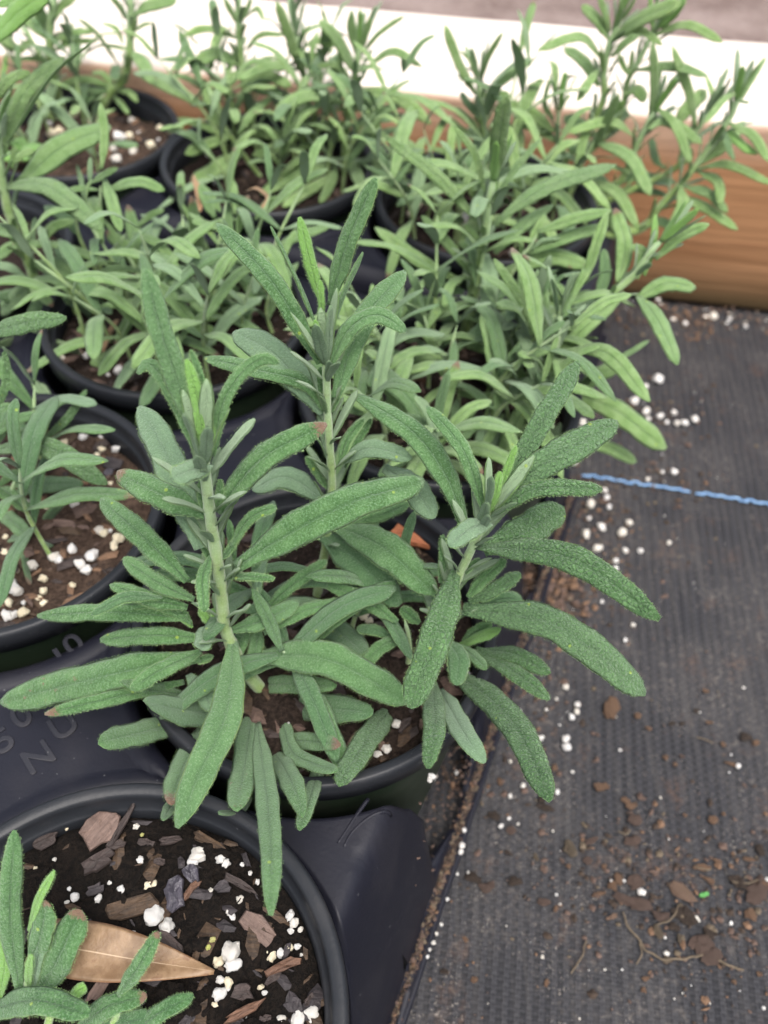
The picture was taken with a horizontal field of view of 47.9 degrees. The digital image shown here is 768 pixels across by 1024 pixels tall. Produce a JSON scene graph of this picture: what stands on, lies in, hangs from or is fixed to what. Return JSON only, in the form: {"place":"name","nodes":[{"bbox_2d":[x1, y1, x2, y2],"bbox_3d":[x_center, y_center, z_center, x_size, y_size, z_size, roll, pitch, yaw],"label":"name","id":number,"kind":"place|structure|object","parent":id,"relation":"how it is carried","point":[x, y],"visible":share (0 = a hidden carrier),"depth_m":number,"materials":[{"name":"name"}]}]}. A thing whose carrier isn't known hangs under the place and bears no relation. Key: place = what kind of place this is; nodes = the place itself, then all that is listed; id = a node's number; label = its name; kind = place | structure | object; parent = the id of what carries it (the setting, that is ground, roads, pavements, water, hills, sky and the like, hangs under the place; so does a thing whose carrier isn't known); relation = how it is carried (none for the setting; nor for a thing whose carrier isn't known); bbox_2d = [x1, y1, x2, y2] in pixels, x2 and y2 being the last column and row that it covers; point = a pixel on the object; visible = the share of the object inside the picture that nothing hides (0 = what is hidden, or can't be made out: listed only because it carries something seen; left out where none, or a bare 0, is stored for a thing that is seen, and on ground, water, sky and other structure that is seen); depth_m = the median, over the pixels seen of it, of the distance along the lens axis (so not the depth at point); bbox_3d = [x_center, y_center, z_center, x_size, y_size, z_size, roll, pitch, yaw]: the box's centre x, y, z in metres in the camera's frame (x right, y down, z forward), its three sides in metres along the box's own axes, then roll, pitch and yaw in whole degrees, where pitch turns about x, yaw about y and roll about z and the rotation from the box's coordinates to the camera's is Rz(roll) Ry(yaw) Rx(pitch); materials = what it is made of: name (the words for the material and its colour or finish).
{"place":"outdoors","nodes":[
{"label":"outdoors","id":0,"kind":"place"},
{"bbox_2d":[268,0,767,43],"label":"ground","id":1,"kind":"structure","parent":0,"point":[738,20],"depth_m":0.94,"materials":[{"name":"concrete"}]},
{"bbox_2d":[0,0,767,310],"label":"timber beam","id":2,"kind":"structure","parent":1,"relation":"on","point":[715,263],"depth_m":0.53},
{"bbox_2d":[177,295,767,1023],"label":"ground cloth","id":3,"kind":"object","parent":1,"relation":"on","point":[673,663],"visible":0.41,"depth_m":0.36,"materials":[{"name":"fabric"}]},
{"bbox_2d":[0,84,179,227],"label":"plant pot","id":4,"kind":"object","parent":3,"relation":"on","point":[149,113],"visible":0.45,"depth_m":0.49,"materials":[{"name":"plastic"}]},
{"bbox_2d":[3,137,41,162],"bbox_3d":[-0.194,-0.193,0.470,0.026,0.017,0.024,3,49,0],"label":"weed seedling","id":5,"kind":"object","parent":4,"relation":"on","point":[19,143],"visible":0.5,"depth_m":0.47,"materials":[{"name":"green plant"}]},
{"bbox_2d":[0,0,203,172],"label":"sage plant","id":6,"kind":"object","parent":4,"relation":"in","point":[42,25],"visible":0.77,"depth_m":0.48,"materials":[{"name":"green plant"}]},
{"bbox_2d":[110,153,121,164],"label":"perlite granule","id":7,"kind":"object","parent":4,"relation":"in","point":[116,159],"visible":1,"depth_m":0.48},
{"bbox_2d":[113,131,125,140],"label":"perlite granule","id":8,"kind":"object","parent":4,"relation":"on","point":[118,135],"visible":0.87,"depth_m":0.50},
{"bbox_2d":[0,221,576,1023],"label":"plant tray","id":9,"kind":"object","parent":3,"relation":"on","point":[368,871],"visible":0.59,"depth_m":0.26,"materials":[{"name":"black plastic"}]},
{"bbox_2d":[0,190,75,337],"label":"plant pot","id":10,"kind":"object","parent":9,"relation":"in","point":[29,206],"visible":0.23,"depth_m":0.43,"materials":[{"name":"plastic"}]},
{"bbox_2d":[0,0,111,393],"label":"sage plant","id":11,"kind":"object","parent":10,"relation":"in","point":[55,152],"visible":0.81,"depth_m":0.34,"materials":[{"name":"green plant"}]},
{"bbox_2d":[0,393,166,671],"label":"plant pot","id":12,"kind":"object","parent":9,"relation":"in","point":[31,638],"visible":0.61,"depth_m":0.30,"materials":[{"name":"plastic"}]},
{"bbox_2d":[1,609,11,621],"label":"perlite granule","id":13,"kind":"object","parent":12,"relation":"on","point":[5,615],"visible":1,"depth_m":0.28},
{"bbox_2d":[12,586,23,595],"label":"perlite granule","id":14,"kind":"object","parent":12,"relation":"on","point":[18,591],"visible":1,"depth_m":0.29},
{"bbox_2d":[17,606,29,617],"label":"perlite granule","id":15,"kind":"object","parent":12,"relation":"on","point":[23,611],"visible":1,"depth_m":0.28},
{"bbox_2d":[27,560,38,570],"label":"perlite granule","id":16,"kind":"object","parent":12,"relation":"on","point":[33,565],"visible":1,"depth_m":0.29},
{"bbox_2d":[45,537,67,544],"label":"bark chip","id":17,"kind":"object","parent":12,"relation":"on","point":[57,540],"visible":1,"depth_m":0.30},
{"bbox_2d":[52,519,76,527],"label":"bark chip","id":18,"kind":"object","parent":12,"relation":"on","point":[61,523],"visible":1,"depth_m":0.31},
{"bbox_2d":[0,311,133,606],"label":"sage plant","id":19,"kind":"object","parent":12,"relation":"in","point":[28,444],"visible":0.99,"depth_m":0.28,"materials":[{"name":"green plant"}]},
{"bbox_2d":[67,543,76,553],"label":"perlite granule","id":20,"kind":"object","parent":12,"relation":"on","point":[71,548],"visible":1,"depth_m":0.30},
{"bbox_2d":[74,559,85,568],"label":"perlite granule","id":21,"kind":"object","parent":12,"relation":"on","point":[79,563],"visible":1,"depth_m":0.29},
{"bbox_2d":[80,565,91,574],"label":"perlite granule","id":22,"kind":"object","parent":12,"relation":"on","point":[86,569],"visible":1,"depth_m":0.29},
{"bbox_2d":[84,549,98,561],"bbox_3d":[-0.100,0.015,0.297,0.005,0.004,0.005,16,60,40],"label":"perlite granule","id":23,"kind":"object","parent":12,"relation":"on","point":[91,555],"visible":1,"depth_m":0.30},
{"bbox_2d":[93,440,109,451],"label":"bark chip","id":24,"kind":"object","parent":12,"relation":"on","point":[103,443],"visible":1,"depth_m":0.33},
{"bbox_2d":[102,456,123,469],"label":"bark chip","id":25,"kind":"object","parent":12,"relation":"on","point":[113,463],"visible":0.97,"depth_m":0.33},
{"bbox_2d":[112,533,124,542],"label":"perlite granule","id":26,"kind":"object","parent":12,"relation":"on","point":[119,537],"visible":0.94,"depth_m":0.30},
{"bbox_2d":[38,239,307,429],"bbox_3d":[-0.092,-0.050,0.414,0.114,0.112,0.114,3,49,0],"label":"plant pot","id":27,"kind":"object","parent":9,"relation":"in","point":[73,373],"visible":0.2,"depth_m":0.36,"materials":[{"name":"plastic"}]},
{"bbox_2d":[0,133,341,405],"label":"sage plant","id":28,"kind":"object","parent":27,"relation":"in","point":[138,249],"visible":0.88,"depth_m":0.35,"materials":[{"name":"green plant"}]},
{"bbox_2d":[0,783,349,1023],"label":"plant pot","id":29,"kind":"object","parent":9,"relation":"in","point":[200,918],"visible":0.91,"depth_m":0.22,"materials":[{"name":"plastic"}]},
{"bbox_2d":[32,832,57,850],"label":"bark chip","id":30,"kind":"object","parent":29,"relation":"in","point":[43,842],"visible":1,"depth_m":0.23,"materials":[{"name":"wood"}]},
{"bbox_2d":[86,882,103,896],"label":"bark chip","id":31,"kind":"object","parent":29,"relation":"in","point":[96,889],"visible":1,"depth_m":0.22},
{"bbox_2d":[85,982,108,1001],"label":"bark chip","id":32,"kind":"object","parent":29,"relation":"in","point":[96,991],"visible":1,"depth_m":0.21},
{"bbox_2d":[0,830,194,1023],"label":"sage plant","id":33,"kind":"object","parent":29,"relation":"in","point":[50,958],"visible":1,"depth_m":0.20,"materials":[{"name":"green plant"}]},
{"bbox_2d":[81,847,114,875],"bbox_3d":[-0.075,0.091,0.226,0.009,0.002,0.005,-31,57,-33],"label":"bark chip","id":34,"kind":"object","parent":29,"relation":"in","point":[98,861],"visible":1,"depth_m":0.23,"materials":[{"name":"wood"}]},
{"bbox_2d":[78,811,120,851],"bbox_3d":[-0.076,0.084,0.230,0.009,0.002,0.011,34,59,8],"label":"bark chip","id":35,"kind":"object","parent":29,"relation":"in","point":[98,828],"visible":1,"depth_m":0.23,"materials":[{"name":"wood"}]},
{"bbox_2d":[109,839,125,849],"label":"bark chip","id":36,"kind":"object","parent":29,"relation":"on","point":[119,843],"visible":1,"depth_m":0.23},
{"bbox_2d":[24,919,214,982],"bbox_3d":[-0.063,0.107,0.209,0.045,0.004,0.014,3,49,0],"label":"dead leaf","id":37,"kind":"object","parent":29,"relation":"on","point":[106,952],"visible":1,"depth_m":0.21,"materials":[{"name":"plant"}]},
{"bbox_2d":[106,803,134,847],"bbox_3d":[-0.070,0.083,0.231,0.002,0.002,0.014,20,62,15],"label":"bark chip","id":38,"kind":"object","parent":29,"relation":"in","point":[121,826],"visible":1,"depth_m":0.23,"materials":[{"name":"wood"}]},
{"bbox_2d":[105,892,159,920],"bbox_3d":[-0.064,0.100,0.219,0.014,0.002,0.005,-16,58,-4],"label":"bark chip","id":39,"kind":"object","parent":29,"relation":"in","point":[134,906],"visible":1,"depth_m":0.22,"materials":[{"name":"wood"}]},
{"bbox_2d":[137,838,154,845],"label":"bark chip","id":40,"kind":"object","parent":29,"relation":"on","point":[143,841],"visible":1,"depth_m":0.23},
{"bbox_2d":[144,904,163,925],"bbox_3d":[-0.058,0.102,0.218,0.005,0.004,0.006,-12,30,-19],"label":"perlite granule","id":41,"kind":"object","parent":29,"relation":"on","point":[153,916],"visible":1,"depth_m":0.22,"materials":[{"name":"stone"}]},
{"bbox_2d":[159,917,174,932],"bbox_3d":[-0.054,0.103,0.216,0.004,0.003,0.004,-8,29,-9],"label":"perlite granule","id":42,"kind":"object","parent":29,"relation":"on","point":[167,924],"visible":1,"depth_m":0.22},
{"bbox_2d":[159,836,182,845],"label":"bark chip","id":43,"kind":"object","parent":29,"relation":"in","point":[167,840],"visible":1,"depth_m":0.23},
{"bbox_2d":[159,930,183,952],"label":"bark chip","id":44,"kind":"object","parent":29,"relation":"in","point":[168,939],"visible":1,"depth_m":0.21,"materials":[{"name":"wood"}]},
{"bbox_2d":[163,874,184,912],"bbox_3d":[-0.054,0.098,0.221,0.006,0.002,0.009,-13,50,4],"label":"bark chip","id":45,"kind":"object","parent":29,"relation":"in","point":[173,891],"visible":1,"depth_m":0.22,"materials":[{"name":"wood"}]},
{"bbox_2d":[178,1015,195,1023],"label":"bark chip","id":46,"kind":"object","parent":29,"relation":"on","point":[186,1019],"visible":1,"depth_m":0.20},
{"bbox_2d":[181,864,198,887],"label":"bark chip","id":47,"kind":"object","parent":29,"relation":"in","point":[190,872],"visible":1,"depth_m":0.22,"materials":[{"name":"wood"}]},
{"bbox_2d":[183,881,201,900],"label":"chip","id":48,"kind":"object","parent":29,"relation":"in","point":[193,886],"visible":1,"depth_m":0.22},
{"bbox_2d":[188,846,205,861],"bbox_3d":[-0.049,0.090,0.228,0.005,0.004,0.004,-46,40,-11],"label":"perlite granule","id":49,"kind":"object","parent":29,"relation":"on","point":[198,854],"visible":1,"depth_m":0.23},
{"bbox_2d":[193,830,225,848],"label":"bark chip","id":50,"kind":"object","parent":29,"relation":"on","point":[201,837],"visible":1,"depth_m":0.23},
{"bbox_2d":[213,956,223,967],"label":"perlite granule","id":51,"kind":"object","parent":29,"relation":"on","point":[218,961],"visible":1,"depth_m":0.21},
{"bbox_2d":[212,987,226,1001],"bbox_3d":[-0.040,0.116,0.207,0.004,0.003,0.003,-18,49,-25],"label":"perlite granule","id":52,"kind":"object","parent":29,"relation":"on","point":[219,993],"visible":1,"depth_m":0.21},
{"bbox_2d":[213,879,230,892],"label":"bark chip","id":53,"kind":"object","parent":29,"relation":"in","point":[222,886],"visible":1,"depth_m":0.22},
{"bbox_2d":[224,976,232,988],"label":"perlite granule","id":54,"kind":"object","parent":29,"relation":"on","point":[228,981],"visible":1,"depth_m":0.21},
{"bbox_2d":[221,940,240,962],"bbox_3d":[-0.038,0.108,0.213,0.005,0.004,0.006,-12,39,-16],"label":"perlite granule","id":55,"kind":"object","parent":29,"relation":"on","point":[231,951],"visible":1,"depth_m":0.21,"materials":[{"name":"stone"}]},
{"bbox_2d":[223,958,242,972],"bbox_3d":[-0.037,0.111,0.212,0.005,0.003,0.004,-11,56,-17],"label":"perlite granule","id":56,"kind":"object","parent":29,"relation":"on","point":[235,964],"visible":1,"depth_m":0.21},
{"bbox_2d":[230,983,253,1000],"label":"bark chip","id":57,"kind":"object","parent":29,"relation":"in","point":[241,992],"visible":1,"depth_m":0.21,"materials":[{"name":"wood"}]},
{"bbox_2d":[225,872,258,895],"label":"bark chip","id":58,"kind":"object","parent":29,"relation":"in","point":[238,882],"visible":1,"depth_m":0.22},
{"bbox_2d":[224,998,265,1023],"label":"chip","id":59,"kind":"object","parent":29,"relation":"in","point":[242,1012],"visible":1,"depth_m":0.20,"materials":[{"name":"wood"}]},
{"bbox_2d":[238,910,275,946],"bbox_3d":[-0.031,0.104,0.216,0.011,0.002,0.006,31,65,14],"label":"bark chip","id":60,"kind":"object","parent":29,"relation":"in","point":[256,923],"visible":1,"depth_m":0.22,"materials":[{"name":"wood"}]},
{"bbox_2d":[264,972,280,985],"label":"bark chip","id":61,"kind":"object","parent":29,"relation":"in","point":[270,979],"visible":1,"depth_m":0.21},
{"bbox_2d":[264,956,301,977],"bbox_3d":[-0.025,0.110,0.211,0.010,0.003,0.003,-16,62,-16],"label":"chip","id":62,"kind":"object","parent":29,"relation":"in","point":[285,964],"visible":1,"depth_m":0.21,"materials":[{"name":"wood"}]},
{"bbox_2d":[283,990,300,1012],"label":"bark chip","id":63,"kind":"object","parent":29,"relation":"in","point":[291,1003],"visible":1,"depth_m":0.21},
{"bbox_2d":[290,917,298,927],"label":"perlite granule","id":64,"kind":"object","parent":29,"relation":"on","point":[294,922],"visible":1,"depth_m":0.22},
{"bbox_2d":[291,1010,304,1023],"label":"perlite granule","id":65,"kind":"object","parent":29,"relation":"on","point":[298,1016],"visible":1,"depth_m":0.20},
{"bbox_2d":[304,1005,318,1019],"bbox_3d":[-0.017,0.119,0.205,0.004,0.003,0.004,-2,34,-7],"label":"perlite granule","id":66,"kind":"object","parent":29,"relation":"on","point":[310,1012],"visible":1,"depth_m":0.20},
{"bbox_2d":[131,483,496,818],"bbox_3d":[-0.023,0.069,0.313,0.114,0.112,0.114,3,49,0],"label":"plant pot","id":67,"kind":"object","parent":9,"relation":"in","point":[397,775],"visible":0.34,"depth_m":0.27,"materials":[{"name":"plastic"}]},
{"bbox_2d":[0,176,662,915],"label":"sage plant","id":68,"kind":"object","parent":67,"relation":"in","point":[370,556],"visible":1,"depth_m":0.23,"materials":[{"name":"green plant"}]},
{"bbox_2d":[398,717,411,733],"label":"bark chip","id":69,"kind":"object","parent":67,"relation":"in","point":[405,723],"visible":1,"depth_m":0.26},
{"bbox_2d":[390,523,429,549],"bbox_3d":[0.012,0.007,0.305,0.022,0.003,0.014,26,55,12],"label":"bark chip","id":70,"kind":"object","parent":67,"relation":"in","point":[416,539],"visible":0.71,"depth_m":0.30,"materials":[{"name":"wood"}]},
{"bbox_2d":[298,309,581,518],"bbox_3d":[0.021,-0.015,0.388,0.114,0.112,0.114,3,49,0],"label":"plant pot","id":71,"kind":"object","parent":9,"relation":"in","point":[373,466],"visible":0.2,"depth_m":0.34,"materials":[{"name":"plastic"}]},
{"bbox_2d":[283,96,708,501],"bbox_3d":[0.042,-0.069,0.324,0.158,0.140,0.166,3,49,0],"label":"sage plant","id":72,"kind":"object","parent":71,"relation":"in","point":[537,307],"visible":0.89,"depth_m":0.33,"materials":[{"name":"green plant"}]},
{"bbox_2d":[113,143,626,380],"bbox_3d":[-0.006,-0.138,0.499,0.269,0.094,0.148,18,50,12],"label":"plant tray","id":73,"kind":"object","parent":3,"relation":"on","point":[370,271],"visible":0.19,"depth_m":0.44,"materials":[{"name":"black plastic"}]},
{"bbox_2d":[159,113,373,235],"bbox_3d":[-0.064,-0.152,0.504,0.114,0.112,0.114,3,49,0],"label":"plant pot","id":74,"kind":"object","parent":73,"relation":"in","point":[335,207],"visible":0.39,"depth_m":0.47,"materials":[{"name":"plastic"}]},
{"bbox_2d":[122,0,455,208],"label":"sage plant","id":75,"kind":"object","parent":74,"relation":"in","point":[294,111],"visible":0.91,"depth_m":0.45,"materials":[{"name":"green plant"}]},
{"bbox_2d":[375,148,597,290],"bbox_3d":[0.051,-0.122,0.484,0.114,0.112,0.114,3,49,0],"label":"plant pot","id":76,"kind":"object","parent":73,"relation":"in","point":[388,211],"visible":0.2,"depth_m":0.44,"materials":[{"name":"plastic"}]},
{"bbox_2d":[336,0,767,277],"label":"sage plant","id":77,"kind":"object","parent":76,"relation":"in","point":[610,119],"visible":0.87,"depth_m":0.42,"materials":[{"name":"green plant"}]},
{"bbox_2d":[464,871,481,883],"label":"soil crumb","id":78,"kind":"object","parent":3,"relation":"on","point":[472,877],"visible":1,"depth_m":0.33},
{"bbox_2d":[478,881,494,893],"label":"soil crumb","id":79,"kind":"object","parent":3,"relation":"on","point":[488,887],"visible":1,"depth_m":0.33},
{"bbox_2d":[488,810,499,820],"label":"soil crumb","id":80,"kind":"object","parent":3,"relation":"on","point":[494,815],"visible":1,"depth_m":0.34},
{"bbox_2d":[508,876,522,886],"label":"soil crumb","id":81,"kind":"object","parent":3,"relation":"on","point":[514,880],"visible":1,"depth_m":0.33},
{"bbox_2d":[537,898,550,905],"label":"soil crumb","id":82,"kind":"object","parent":3,"relation":"on","point":[543,901],"visible":1,"depth_m":0.32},
{"bbox_2d":[536,804,554,810],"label":"soil crumb","id":83,"kind":"object","parent":3,"relation":"on","point":[545,807],"visible":1,"depth_m":0.35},
{"bbox_2d":[563,839,576,856],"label":"soil crumb","id":84,"kind":"object","parent":3,"relation":"on","point":[569,848],"visible":1,"depth_m":0.34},
{"bbox_2d":[389,292,767,1023],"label":"loose soil","id":85,"kind":"structure","parent":3,"relation":"on","point":[563,584],"depth_m":0.34,"materials":[{"name":"brown soil"}]},
{"bbox_2d":[594,783,607,790],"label":"soil crumb","id":86,"kind":"object","parent":3,"relation":"on","point":[600,787],"visible":1,"depth_m":0.35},
{"bbox_2d":[603,696,620,718],"bbox_3d":[0.099,0.085,0.376,0.008,0.002,0.011,3,49,0],"label":"soil crumb","id":87,"kind":"object","parent":3,"relation":"on","point":[612,708],"visible":1,"depth_m":0.38,"materials":[{"name":"soil"}]},
{"bbox_2d":[614,872,622,885],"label":"soil crumb","id":88,"kind":"object","parent":3,"relation":"on","point":[618,878],"visible":1,"depth_m":0.33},
{"bbox_2d":[613,891,636,905],"bbox_3d":[0.090,0.145,0.324,0.010,0.003,0.004,16,50,12],"label":"soil crumb","id":89,"kind":"object","parent":3,"relation":"on","point":[622,898],"visible":1,"depth_m":0.32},
{"bbox_2d":[624,835,641,845],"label":"soil crumb","id":90,"kind":"object","parent":3,"relation":"on","point":[634,840],"visible":1,"depth_m":0.34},
{"bbox_2d":[627,874,643,889],"bbox_3d":[0.096,0.140,0.328,0.007,0.002,0.006,-9,50,-11],"label":"soil crumb","id":91,"kind":"object","parent":3,"relation":"on","point":[635,881],"visible":1,"depth_m":0.33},
{"bbox_2d":[628,813,642,825],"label":"soil crumb","id":92,"kind":"object","parent":3,"relation":"on","point":[634,819],"visible":1,"depth_m":0.34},
{"bbox_2d":[631,897,652,910],"bbox_3d":[0.095,0.146,0.323,0.010,0.002,0.005,9,49,6],"label":"soil crumb","id":93,"kind":"object","parent":3,"relation":"on","point":[642,904],"visible":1,"depth_m":0.32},
{"bbox_2d":[652,374,663,382],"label":"perlite granule","id":94,"kind":"object","parent":3,"relation":"on","point":[658,378],"visible":1,"depth_m":0.52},
{"bbox_2d":[653,924,663,938],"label":"soil crumb","id":95,"kind":"object","parent":3,"relation":"on","point":[658,932],"visible":1,"depth_m":0.32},
{"bbox_2d":[651,910,669,921],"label":"soil crumb","id":96,"kind":"object","parent":3,"relation":"on","point":[661,916],"visible":1,"depth_m":0.32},
{"bbox_2d":[668,922,680,930],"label":"soil crumb","id":97,"kind":"object","parent":3,"relation":"on","point":[673,926],"visible":1,"depth_m":0.32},
{"bbox_2d":[670,905,692,919],"bbox_3d":[0.111,0.149,0.322,0.008,0.002,0.006,3,49,0],"label":"soil crumb","id":98,"kind":"object","parent":3,"relation":"on","point":[686,911],"visible":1,"depth_m":0.32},
{"bbox_2d":[622,911,743,970],"bbox_3d":[0.106,0.159,0.312,0.045,0.001,0.010,21,51,15],"label":"root strand","id":99,"kind":"object","parent":3,"relation":"on","point":[669,959],"visible":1,"depth_m":0.31},
{"bbox_2d":[669,881,697,901],"bbox_3d":[0.113,0.143,0.327,0.011,0.002,0.006,16,50,11],"label":"soil crumb","id":100,"kind":"object","parent":3,"relation":"on","point":[681,891],"visible":1,"depth_m":0.33,"materials":[{"name":"brown soil"}]},
{"bbox_2d":[680,914,698,925],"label":"soil crumb","id":101,"kind":"object","parent":3,"relation":"on","point":[692,921],"visible":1,"depth_m":0.32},
{"bbox_2d":[688,934,714,953],"bbox_3d":[0.115,0.157,0.314,0.010,0.002,0.006,-5,49,-7],"label":"soil crumb","id":102,"kind":"object","parent":3,"relation":"on","point":[700,944],"visible":1,"depth_m":0.31,"materials":[{"name":"soil"}]},
{"bbox_2d":[703,927,718,939],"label":"soil crumb","id":103,"kind":"object","parent":3,"relation":"on","point":[709,933],"visible":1,"depth_m":0.32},
{"bbox_2d":[701,946,723,965],"bbox_3d":[0.118,0.160,0.312,0.009,0.002,0.006,1,49,-2],"label":"soil crumb","id":104,"kind":"object","parent":3,"relation":"on","point":[713,955],"visible":1,"depth_m":0.31,"materials":[{"name":"soil"}]},
{"bbox_2d":[729,875,747,888],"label":"soil crumb","id":105,"kind":"object","parent":3,"relation":"on","point":[741,884],"visible":1,"depth_m":0.33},
{"bbox_2d":[740,732,752,740],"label":"soil crumb","id":106,"kind":"object","parent":3,"relation":"on","point":[745,736],"visible":1,"depth_m":0.37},
{"bbox_2d":[744,908,756,921],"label":"soil crumb","id":107,"kind":"object","parent":3,"relation":"on","point":[749,913],"visible":1,"depth_m":0.32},
{"bbox_2d":[746,892,763,904],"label":"soil crumb","id":108,"kind":"object","parent":3,"relation":"on","point":[755,899],"visible":1,"depth_m":0.33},
{"bbox_2d":[746,873,767,899],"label":"soil crumb","id":109,"kind":"object","parent":3,"relation":"on","point":[760,888],"visible":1,"depth_m":0.33,"materials":[{"name":"soil"}]},
{"bbox_2d":[755,844,764,855],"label":"soil crumb","id":110,"kind":"object","parent":3,"relation":"on","point":[760,849],"visible":1,"depth_m":0.34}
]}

